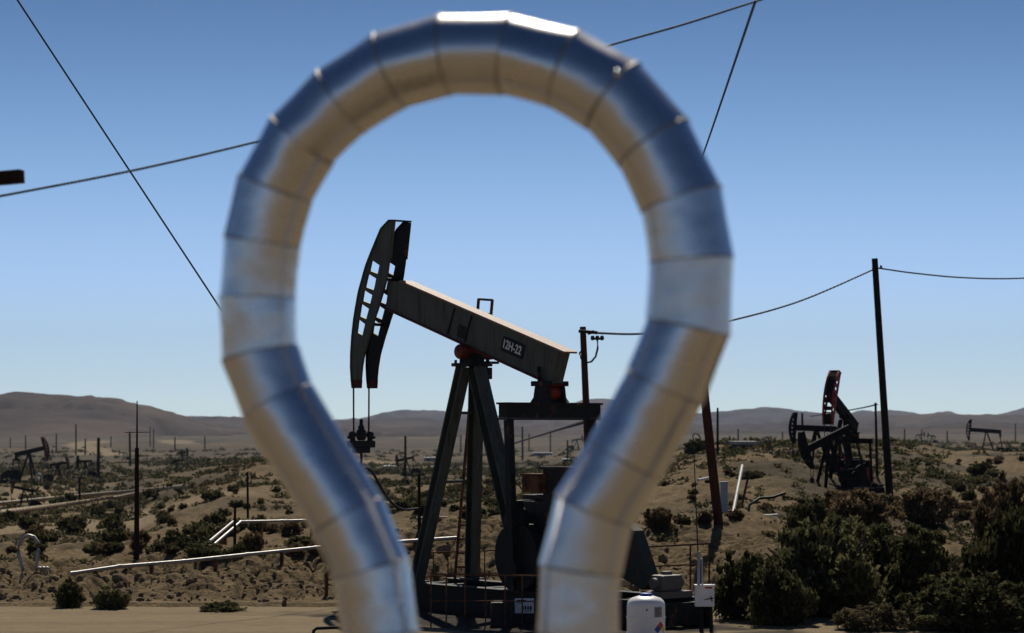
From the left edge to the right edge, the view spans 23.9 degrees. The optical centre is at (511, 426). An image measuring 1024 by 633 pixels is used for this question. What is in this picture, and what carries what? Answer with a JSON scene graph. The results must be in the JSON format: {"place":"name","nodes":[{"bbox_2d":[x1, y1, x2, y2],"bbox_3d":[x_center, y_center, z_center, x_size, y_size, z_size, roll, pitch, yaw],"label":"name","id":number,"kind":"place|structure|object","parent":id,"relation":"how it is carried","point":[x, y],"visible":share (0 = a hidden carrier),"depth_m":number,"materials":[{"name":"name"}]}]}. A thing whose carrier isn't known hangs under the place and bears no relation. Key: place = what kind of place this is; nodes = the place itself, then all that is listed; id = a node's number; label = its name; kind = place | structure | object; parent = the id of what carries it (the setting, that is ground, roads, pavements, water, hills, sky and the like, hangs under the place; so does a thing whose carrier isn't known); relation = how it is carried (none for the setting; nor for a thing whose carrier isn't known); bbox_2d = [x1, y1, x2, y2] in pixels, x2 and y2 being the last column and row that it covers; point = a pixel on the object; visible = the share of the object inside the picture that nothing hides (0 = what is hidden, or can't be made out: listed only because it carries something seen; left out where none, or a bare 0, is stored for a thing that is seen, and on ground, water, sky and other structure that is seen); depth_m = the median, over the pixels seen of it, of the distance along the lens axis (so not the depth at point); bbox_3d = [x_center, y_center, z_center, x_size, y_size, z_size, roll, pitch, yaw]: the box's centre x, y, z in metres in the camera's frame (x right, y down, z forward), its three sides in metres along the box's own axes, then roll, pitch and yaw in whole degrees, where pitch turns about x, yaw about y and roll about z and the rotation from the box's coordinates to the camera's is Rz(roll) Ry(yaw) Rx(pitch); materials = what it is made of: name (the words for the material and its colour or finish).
{"place":"outdoors","nodes":[
{"label":"outdoors","id":0,"kind":"place"},
{"bbox_2d":[17,0,218,306],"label":"overhead cable","id":1,"kind":"object","parent":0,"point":[102,129],"visible":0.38,"depth_m":48.74,"materials":[{"name":"black metal"}]},
{"bbox_2d":[0,0,761,196],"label":"overhead cable","id":2,"kind":"object","parent":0,"point":[253,142],"visible":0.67,"depth_m":22.45,"materials":[{"name":"black metal"}]},
{"bbox_2d":[0,433,1023,632],"bbox_3d":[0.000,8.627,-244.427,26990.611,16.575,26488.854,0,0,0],"label":"ground","id":3,"kind":"structure","parent":0,"point":[158,614],"depth_m":62.66,"materials":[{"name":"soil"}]},
{"bbox_2d":[1,510,18,521],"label":"shrub","id":4,"kind":"object","parent":3,"relation":"on","point":[11,515],"visible":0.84,"depth_m":136.94,"materials":[{"name":"green plant"}]},
{"bbox_2d":[0,169,24,185],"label":"utility pole","id":5,"kind":"object","parent":3,"relation":"on","point":[12,177],"visible":1,"depth_m":19.49,"materials":[{"name":"brown wood"}]},
{"bbox_2d":[0,437,49,483],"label":"pumpjack","id":6,"kind":"object","parent":3,"relation":"on","point":[14,474],"visible":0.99,"depth_m":403.15,"materials":[{"name":"black metal"}]},
{"bbox_2d":[10,480,41,507],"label":"pumpjack","id":7,"kind":"object","parent":3,"relation":"on","point":[33,502],"visible":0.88,"depth_m":250.04,"materials":[{"name":"black metal"}]},
{"bbox_2d":[13,514,39,528],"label":"shrub","id":8,"kind":"object","parent":3,"relation":"on","point":[24,521],"visible":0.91,"depth_m":123.42,"materials":[{"name":"green plant"}]},
{"bbox_2d":[17,534,39,579],"bbox_3d":[-11.087,3.038,56.000,0.782,1.124,0.088,0,0,0],"label":"pipe loop","id":9,"kind":"object","parent":3,"relation":"on","point":[34,537],"visible":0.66,"depth_m":55.97,"materials":[{"name":"metal"}]},
{"bbox_2d":[22,523,49,536],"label":"shrub","id":10,"kind":"object","parent":3,"relation":"on","point":[38,528],"visible":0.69,"depth_m":106.17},
{"bbox_2d":[24,539,47,552],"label":"shrub","id":11,"kind":"object","parent":3,"relation":"on","point":[32,546],"visible":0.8,"depth_m":75.05,"materials":[{"name":"green plant"}]},
{"bbox_2d":[43,456,69,482],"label":"pumpjack","id":12,"kind":"object","parent":3,"relation":"on","point":[51,476],"visible":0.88,"depth_m":409.90,"materials":[{"name":"black metal"}]},
{"bbox_2d":[53,578,86,607],"bbox_3d":[-9.133,3.470,49.602,0.667,0.758,0.670,0,0,-38],"label":"shrub","id":13,"kind":"object","parent":3,"relation":"on","point":[67,594],"visible":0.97,"depth_m":49.48,"materials":[{"name":"green plant"}]},
{"bbox_2d":[61,521,84,533],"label":"shrub","id":14,"kind":"object","parent":3,"relation":"on","point":[72,527],"visible":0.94,"depth_m":109.02,"materials":[{"name":"green plant"}]},
{"bbox_2d":[0,489,146,515],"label":"pipe","id":15,"kind":"object","parent":3,"relation":"on","point":[67,504],"visible":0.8,"depth_m":247.30,"materials":[{"name":"metal"}]},
{"bbox_2d":[68,514,90,527],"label":"shrub","id":16,"kind":"object","parent":3,"relation":"on","point":[81,520],"visible":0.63,"depth_m":123.39,"materials":[{"name":"green plant"}]},
{"bbox_2d":[76,455,101,478],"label":"pumpjack","id":17,"kind":"object","parent":3,"relation":"on","point":[90,472],"visible":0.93,"depth_m":426.36,"materials":[{"name":"black metal"}]},
{"bbox_2d":[0,484,185,505],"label":"pipe","id":18,"kind":"object","parent":3,"relation":"on","point":[177,487],"visible":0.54,"depth_m":267.07,"materials":[{"name":"metal"}]},
{"bbox_2d":[82,539,103,554],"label":"shrub","id":19,"kind":"object","parent":3,"relation":"on","point":[89,549],"visible":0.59,"depth_m":77.01,"materials":[{"name":"green plant"}]},
{"bbox_2d":[85,504,107,516],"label":"shrub","id":20,"kind":"object","parent":3,"relation":"on","point":[97,510],"visible":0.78,"depth_m":183.81,"materials":[{"name":"green plant"}]},
{"bbox_2d":[96,438,99,475],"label":"utility pole","id":21,"kind":"object","parent":3,"relation":"on","point":[98,457],"visible":0.83,"depth_m":430.53,"materials":[{"name":"brown wood"}]},
{"bbox_2d":[88,530,109,541],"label":"shrub","id":22,"kind":"object","parent":3,"relation":"on","point":[102,536],"visible":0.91,"depth_m":85.03,"materials":[{"name":"green plant"}]},
{"bbox_2d":[95,542,111,555],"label":"shrub","id":23,"kind":"object","parent":3,"relation":"on","point":[101,549],"visible":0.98,"depth_m":75.42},
{"bbox_2d":[89,585,132,609],"bbox_3d":[-8.162,3.526,49.337,0.880,0.612,0.801,0,0,4],"label":"shrub","id":24,"kind":"object","parent":3,"relation":"on","point":[109,599],"visible":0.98,"depth_m":49.13,"materials":[{"name":"green plant"}]},
{"bbox_2d":[98,514,123,527],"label":"shrub","id":25,"kind":"object","parent":3,"relation":"on","point":[105,521],"visible":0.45,"depth_m":123.42,"materials":[{"name":"green plant"}]},
{"bbox_2d":[106,541,124,553],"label":"shrub","id":26,"kind":"object","parent":3,"relation":"on","point":[117,546],"visible":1,"depth_m":75.43,"materials":[{"name":"green plant"}]},
{"bbox_2d":[104,519,129,532],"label":"shrub","id":27,"kind":"object","parent":3,"relation":"on","point":[116,524],"visible":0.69,"depth_m":118.12,"materials":[{"name":"green plant"}]},
{"bbox_2d":[107,527,132,542],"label":"shrub","id":28,"kind":"object","parent":3,"relation":"on","point":[118,535],"visible":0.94,"depth_m":84.59,"materials":[{"name":"green plant"}]},
{"bbox_2d":[125,401,148,559],"bbox_3d":[-9.332,1.584,60.160,0.616,4.441,0.144,0,0,0],"label":"utility pole","id":29,"kind":"object","parent":3,"relation":"on","point":[136,523],"visible":0.83,"depth_m":60.11,"materials":[{"name":"brown wood"}]},
{"bbox_2d":[127,529,151,543],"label":"shrub","id":30,"kind":"object","parent":3,"relation":"on","point":[146,537],"visible":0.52,"depth_m":76.68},
{"bbox_2d":[150,538,165,551],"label":"shrub","id":31,"kind":"object","parent":3,"relation":"on","point":[158,545],"visible":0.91,"depth_m":75.05,"materials":[{"name":"green plant"}]},
{"bbox_2d":[162,542,180,554],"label":"shrub","id":32,"kind":"object","parent":3,"relation":"on","point":[171,548],"visible":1,"depth_m":59.66,"materials":[{"name":"green plant"}]},
{"bbox_2d":[157,528,186,540],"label":"shrub","id":33,"kind":"object","parent":3,"relation":"on","point":[173,535],"visible":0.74,"depth_m":75.42,"materials":[{"name":"green plant"}]},
{"bbox_2d":[173,534,195,550],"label":"shrub","id":34,"kind":"object","parent":3,"relation":"on","point":[182,541],"visible":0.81,"depth_m":66.81,"materials":[{"name":"green plant"}]},
{"bbox_2d":[181,519,208,535],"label":"shrub","id":35,"kind":"object","parent":3,"relation":"on","point":[189,530],"visible":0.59,"depth_m":76.24,"materials":[{"name":"green plant"}]},
{"bbox_2d":[183,540,222,557],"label":"shrub","id":36,"kind":"object","parent":3,"relation":"on","point":[201,550],"visible":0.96,"depth_m":58.32,"materials":[{"name":"green plant"}]},
{"bbox_2d":[195,524,217,537],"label":"shrub","id":37,"kind":"object","parent":3,"relation":"on","point":[202,531],"visible":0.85,"depth_m":74.65,"materials":[{"name":"green plant"}]},
{"bbox_2d":[200,491,216,500],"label":"shrub","id":38,"kind":"object","parent":3,"relation":"on","point":[206,495],"visible":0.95,"depth_m":166.68,"materials":[{"name":"green plant"}]},
{"bbox_2d":[207,511,227,523],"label":"shrub","id":39,"kind":"object","parent":3,"relation":"on","point":[214,518],"visible":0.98,"depth_m":87.45,"materials":[{"name":"green plant"}]},
{"bbox_2d":[198,600,248,611],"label":"shrub","id":40,"kind":"object","parent":3,"relation":"on","point":[228,606],"visible":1,"depth_m":48.52,"materials":[{"name":"green plant"}]},
{"bbox_2d":[212,520,239,536],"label":"shrub","id":41,"kind":"object","parent":3,"relation":"on","point":[221,525],"visible":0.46,"depth_m":74.66,"materials":[{"name":"green plant"}]},
{"bbox_2d":[231,542,247,553],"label":"shrub","id":42,"kind":"object","parent":3,"relation":"on","point":[238,548],"visible":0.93,"depth_m":58.22,"materials":[{"name":"green plant"}]},
{"bbox_2d":[237,530,267,551],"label":"shrub","id":43,"kind":"object","parent":3,"relation":"on","point":[256,542],"visible":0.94,"depth_m":59.74,"materials":[{"name":"plant"}]},
{"bbox_2d":[247,522,267,531],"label":"shrub","id":44,"kind":"object","parent":3,"relation":"on","point":[253,527],"visible":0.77,"depth_m":75.11,"materials":[{"name":"green plant"}]},
{"bbox_2d":[70,536,456,575],"bbox_3d":[-5.765,3.205,57.043,9.510,1.083,0.437,0,0,-24],"label":"pipe","id":45,"kind":"object","parent":3,"relation":"on","point":[215,559],"visible":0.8,"depth_m":56.50,"materials":[{"name":"metal"}]},
{"bbox_2d":[214,519,312,544],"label":"pipe","id":46,"kind":"object","parent":3,"relation":"on","point":[224,536],"visible":0.63,"depth_m":66.40,"materials":[{"name":"metal"}]},
{"bbox_2d":[276,522,303,536],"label":"shrub","id":47,"kind":"object","parent":3,"relation":"on","point":[294,528],"visible":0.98,"depth_m":71.82,"materials":[{"name":"plant"}]},
{"bbox_2d":[286,541,304,556],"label":"shrub","id":48,"kind":"object","parent":3,"relation":"on","point":[297,545],"visible":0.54,"depth_m":58.28,"materials":[{"name":"green plant"}]},
{"bbox_2d":[284,535,311,546],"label":"shrub","id":49,"kind":"object","parent":3,"relation":"on","point":[304,540],"visible":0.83,"depth_m":61.06,"materials":[{"name":"green plant"}]},
{"bbox_2d":[364,466,418,510],"bbox_3d":[-2.683,1.403,54.530,0.164,1.038,2.214,0,0,29],"label":"hose","id":50,"kind":"object","parent":3,"relation":"on","point":[385,494],"visible":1,"depth_m":54.26,"materials":[{"name":"black rubber"}]},
{"bbox_2d":[395,499,414,508],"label":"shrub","id":51,"kind":"object","parent":3,"relation":"on","point":[404,503],"visible":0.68,"depth_m":89.46,"materials":[{"name":"green plant"}]},
{"bbox_2d":[395,454,424,475],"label":"pumpjack","id":52,"kind":"object","parent":3,"relation":"on","point":[413,470],"visible":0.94,"depth_m":410.17,"materials":[{"name":"black metal"}]},
{"bbox_2d":[418,474,420,530],"bbox_3d":[-2.305,2.191,60.240,0.098,2.002,0.094,0,0,0],"label":"utility pole","id":53,"kind":"object","parent":3,"relation":"on","point":[419,502],"visible":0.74,"depth_m":60.20,"materials":[{"name":"brown wood"}]},
{"bbox_2d":[426,550,497,581],"bbox_3d":[-0.682,3.260,52.200,2.839,1.315,0.032,0,0,0],"label":"guard railing","id":54,"kind":"object","parent":3,"relation":"on","point":[447,552],"visible":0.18,"depth_m":52.19,"materials":[{"name":"metal"}]},
{"bbox_2d":[218,12,733,632],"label":"pipe loop","id":55,"kind":"object","parent":3,"relation":"on","point":[628,114],"visible":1,"depth_m":8.87,"materials":[{"name":"metal"}]},
{"bbox_2d":[430,573,539,626],"bbox_3d":[-0.440,3.257,44.600,2.139,1.096,0.032,0,0,0],"label":"guard railing","id":56,"kind":"object","parent":3,"relation":"on","point":[465,600],"visible":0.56,"depth_m":44.59,"materials":[{"name":"metal"}]},
{"bbox_2d":[0,517,981,604],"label":"stones","id":57,"kind":"object","parent":3,"relation":"on","point":[662,558],"visible":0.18,"depth_m":53.65,"materials":[{"name":"stone"}]},
{"bbox_2d":[0,436,1023,563],"bbox_3d":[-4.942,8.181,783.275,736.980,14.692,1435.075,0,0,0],"label":"dark scrub","id":58,"kind":"object","parent":3,"relation":"on","point":[725,451],"visible":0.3,"depth_m":232.38,"materials":[{"name":"green plant"}]},
{"bbox_2d":[0,438,1023,562],"bbox_3d":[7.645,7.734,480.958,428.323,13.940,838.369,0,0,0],"label":"sage scrub","id":59,"kind":"object","parent":3,"relation":"on","point":[220,481],"visible":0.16,"depth_m":183.47,"materials":[{"name":"green plant"}]},
{"bbox_2d":[347,219,713,627],"bbox_3d":[-0.566,-0.242,47.757,3.701,8.204,9.978,0,0,-40],"label":"pumpjack","id":60,"kind":"object","parent":3,"relation":"on","point":[478,335],"visible":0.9,"depth_m":48.49,"materials":[{"name":"paint"}]},
{"bbox_2d":[578,327,603,446],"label":"utility pole","id":61,"kind":"object","parent":3,"relation":"on","point":[582,331],"visible":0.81,"depth_m":75.91,"materials":[{"name":"brown wood"}]},
{"bbox_2d":[460,420,582,465],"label":"overhead cable","id":62,"kind":"object","parent":61,"relation":"attached to","point":[571,425],"visible":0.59,"depth_m":145.09,"materials":[{"name":"black metal"}]},
{"bbox_2d":[626,593,665,632],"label":"chemical tank","id":63,"kind":"object","parent":3,"relation":"on","point":[645,612],"visible":1,"depth_m":38.25,"materials":[{"name":"white paint"}]},
{"bbox_2d":[641,506,677,528],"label":"shrub","id":64,"kind":"object","parent":3,"relation":"on","point":[658,517],"visible":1,"depth_m":62.79,"materials":[{"name":"plant"}]},
{"bbox_2d":[637,543,709,595],"bbox_3d":[2.949,3.040,47.200,1.834,1.549,0.040,0,0,0],"label":"guard railing","id":65,"kind":"object","parent":3,"relation":"on","point":[690,564],"visible":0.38,"depth_m":47.19,"materials":[{"name":"metal"}]},
{"bbox_2d":[673,514,691,524],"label":"shrub","id":66,"kind":"object","parent":3,"relation":"on","point":[684,520],"visible":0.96,"depth_m":63.25,"materials":[{"name":"green plant"}]},
{"bbox_2d":[683,438,705,453],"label":"shrub","id":67,"kind":"object","parent":3,"relation":"on","point":[699,444],"visible":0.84,"depth_m":197.51,"materials":[{"name":"green plant"}]},
{"bbox_2d":[692,433,714,631],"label":"control box","id":68,"kind":"object","parent":3,"relation":"on","point":[703,595],"visible":1,"depth_m":43.59,"materials":[{"name":"white paint"}]},
{"bbox_2d":[697,509,713,524],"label":"shrub","id":69,"kind":"object","parent":3,"relation":"on","point":[705,517],"visible":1,"depth_m":63.52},
{"bbox_2d":[701,392,722,524],"bbox_3d":[5.037,-1.379,63.840,1.212,9.070,0.252,0,0,0],"label":"utility pole","id":70,"kind":"object","parent":3,"relation":"on","point":[712,469],"visible":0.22,"depth_m":63.74,"materials":[{"name":"brown wood"}]},
{"bbox_2d":[703,0,756,152],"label":"overhead cable","id":71,"kind":"object","parent":70,"relation":"attached to","point":[741,41],"visible":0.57,"depth_m":31.64,"materials":[{"name":"black metal"}]},
{"bbox_2d":[720,481,727,512],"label":"electrical cabinet","id":72,"kind":"object","parent":3,"relation":"on","point":[724,493],"visible":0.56,"depth_m":66.44,"materials":[{"name":"metal"}]},
{"bbox_2d":[723,509,744,518],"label":"shrub","id":73,"kind":"object","parent":3,"relation":"on","point":[736,514],"visible":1,"depth_m":64.45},
{"bbox_2d":[732,464,743,510],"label":"pipe","id":74,"kind":"object","parent":3,"relation":"on","point":[738,487],"visible":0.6,"depth_m":67.72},
{"bbox_2d":[713,548,764,620],"bbox_3d":[4.437,3.143,46.589,1.348,1.626,1.332,0,0,-12],"label":"shrub","id":75,"kind":"object","parent":3,"relation":"on","point":[734,583],"visible":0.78,"depth_m":46.34,"materials":[{"name":"green plant"}]},
{"bbox_2d":[728,441,760,448],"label":"shed","id":76,"kind":"structure","parent":3,"relation":"on","point":[744,444],"depth_m":167.10,"materials":[{"name":"metal"}]},
{"bbox_2d":[735,470,765,479],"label":"shrub","id":77,"kind":"object","parent":3,"relation":"on","point":[752,475],"visible":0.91,"depth_m":100.04,"materials":[{"name":"green plant"}]},
{"bbox_2d":[747,492,785,511],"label":"pipe","id":78,"kind":"object","parent":3,"relation":"on","point":[760,498],"visible":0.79,"depth_m":69.55,"materials":[{"name":"metal"}]},
{"bbox_2d":[737,559,820,625],"bbox_3d":[4.986,3.201,45.137,1.390,1.458,1.396,0,0,41],"label":"shrub","id":79,"kind":"object","parent":3,"relation":"on","point":[783,597],"visible":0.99,"depth_m":44.91,"materials":[{"name":"green plant"}]},
{"bbox_2d":[782,496,832,530],"bbox_3d":[7.897,2.441,64.315,1.531,1.175,1.549,0,0,19],"label":"shrub","id":80,"kind":"object","parent":3,"relation":"on","point":[816,511],"visible":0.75,"depth_m":64.06,"materials":[{"name":"green plant"}]},
{"bbox_2d":[788,412,845,472],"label":"pumpjack","id":81,"kind":"object","parent":3,"relation":"on","point":[796,427],"visible":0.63,"depth_m":127.78,"materials":[{"name":"black metal"}]},
{"bbox_2d":[762,511,899,617],"bbox_3d":[6.206,2.845,47.232,2.710,2.371,3.097,0,0,8],"label":"shrub","id":82,"kind":"object","parent":3,"relation":"on","point":[834,570],"visible":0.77,"depth_m":46.70,"materials":[{"name":"green plant"}]},
{"bbox_2d":[798,425,884,493],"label":"pumpjack","id":83,"kind":"object","parent":3,"relation":"on","point":[850,476],"visible":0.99,"depth_m":106.13,"materials":[{"name":"black metal"}]},
{"bbox_2d":[822,370,884,487],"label":"pumpjack","id":84,"kind":"object","parent":3,"relation":"on","point":[838,406],"visible":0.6,"depth_m":111.67,"materials":[{"name":"red paint"}]},
{"bbox_2d":[821,487,906,529],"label":"shrub","id":85,"kind":"object","parent":3,"relation":"on","point":[868,506],"visible":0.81,"depth_m":74.13,"materials":[{"name":"plant"}]},
{"bbox_2d":[830,514,902,553],"bbox_3d":[8.436,3.177,59.017,3.016,2.062,3.052,0,0,-38],"label":"shrub","id":86,"kind":"object","parent":3,"relation":"on","point":[889,531],"visible":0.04,"depth_m":58.42,"materials":[{"name":"green plant"}]},
{"bbox_2d":[832,602,910,631],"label":"shrub","id":87,"kind":"object","parent":3,"relation":"on","point":[882,617],"visible":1,"depth_m":43.72,"materials":[{"name":"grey plant"}]},
{"bbox_2d":[874,403,878,477],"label":"utility pole","id":88,"kind":"object","parent":3,"relation":"on","point":[876,445],"visible":0.88,"depth_m":129.54,"materials":[{"name":"brown wood"}]},
{"bbox_2d":[872,258,893,501],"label":"utility pole","id":89,"kind":"object","parent":3,"relation":"on","point":[884,410],"visible":0.88,"depth_m":103.48,"materials":[{"name":"brown wood"}]},
{"bbox_2d":[597,269,874,334],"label":"overhead cable","id":90,"kind":"object","parent":89,"relation":"attached to","point":[735,319],"visible":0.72,"depth_m":90.70,"materials":[{"name":"black metal"}]},
{"bbox_2d":[879,268,1023,279],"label":"overhead cable","id":91,"kind":"object","parent":89,"relation":"attached to","point":[948,276],"visible":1,"depth_m":103.37,"materials":[{"name":"black metal"}]},
{"bbox_2d":[857,522,962,612],"bbox_3d":[7.895,2.957,48.694,2.687,2.107,2.655,0,0,-6],"label":"shrub","id":92,"kind":"object","parent":3,"relation":"on","point":[913,554],"visible":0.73,"depth_m":48.24,"materials":[{"name":"green plant"}]},
{"bbox_2d":[890,487,956,524],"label":"shrub","id":93,"kind":"object","parent":3,"relation":"on","point":[926,504],"visible":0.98,"depth_m":81.94,"materials":[{"name":"plant"}]},
{"bbox_2d":[900,603,984,631],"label":"shrub","id":94,"kind":"object","parent":3,"relation":"on","point":[925,620],"visible":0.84,"depth_m":43.62,"materials":[{"name":"green plant"}]},
{"bbox_2d":[897,567,1023,632],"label":"shrub","id":95,"kind":"object","parent":3,"relation":"on","point":[950,591],"visible":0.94,"depth_m":43.70,"materials":[{"name":"green plant"}]},
{"bbox_2d":[954,507,972,520],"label":"shrub","id":96,"kind":"object","parent":3,"relation":"on","point":[963,514],"visible":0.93,"depth_m":89.38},
{"bbox_2d":[958,489,976,499],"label":"shrub","id":97,"kind":"object","parent":3,"relation":"on","point":[969,494],"visible":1,"depth_m":111.85,"materials":[{"name":"green plant"}]},
{"bbox_2d":[966,461,998,474],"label":"shrub","id":98,"kind":"object","parent":3,"relation":"on","point":[979,468],"visible":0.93,"depth_m":144.38,"materials":[{"name":"green plant"}]},
{"bbox_2d":[966,419,1012,451],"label":"pumpjack","id":99,"kind":"object","parent":3,"relation":"on","point":[987,431],"visible":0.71,"depth_m":419.87,"materials":[{"name":"black metal"}]},
{"bbox_2d":[958,504,1023,598],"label":"shrub","id":100,"kind":"object","parent":3,"relation":"on","point":[1000,547],"visible":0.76,"depth_m":47.64,"materials":[{"name":"green plant"}]},
{"bbox_2d":[969,470,1023,543],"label":"shrub","id":101,"kind":"object","parent":3,"relation":"on","point":[1003,496],"visible":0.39,"depth_m":65.42,"materials":[{"name":"plant"}]},
{"bbox_2d":[0,392,1023,437],"bbox_3d":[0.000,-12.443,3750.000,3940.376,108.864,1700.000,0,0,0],"label":"hills","id":102,"kind":"structure","parent":0,"point":[31,415],"depth_m":3520.67,"materials":[{"name":"soil"}]},
{"bbox_2d":[0,0,1023,419],"label":"sky","id":103,"kind":"structure","parent":0,"point":[846,134],"materials":[{"name":"blue"}]},
{"bbox_2d":[187,398,1023,424],"bbox_3d":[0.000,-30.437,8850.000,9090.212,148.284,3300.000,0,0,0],"label":"hills","id":104,"kind":"structure","parent":0,"point":[760,415],"depth_m":8672.14,"materials":[{"name":"soil"}]},
{"bbox_2d":[193,413,1023,430],"bbox_3d":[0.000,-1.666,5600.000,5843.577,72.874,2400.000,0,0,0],"label":"hills","id":105,"kind":"structure","parent":0,"point":[920,420],"depth_m":5480.91,"materials":[{"name":"soil"}]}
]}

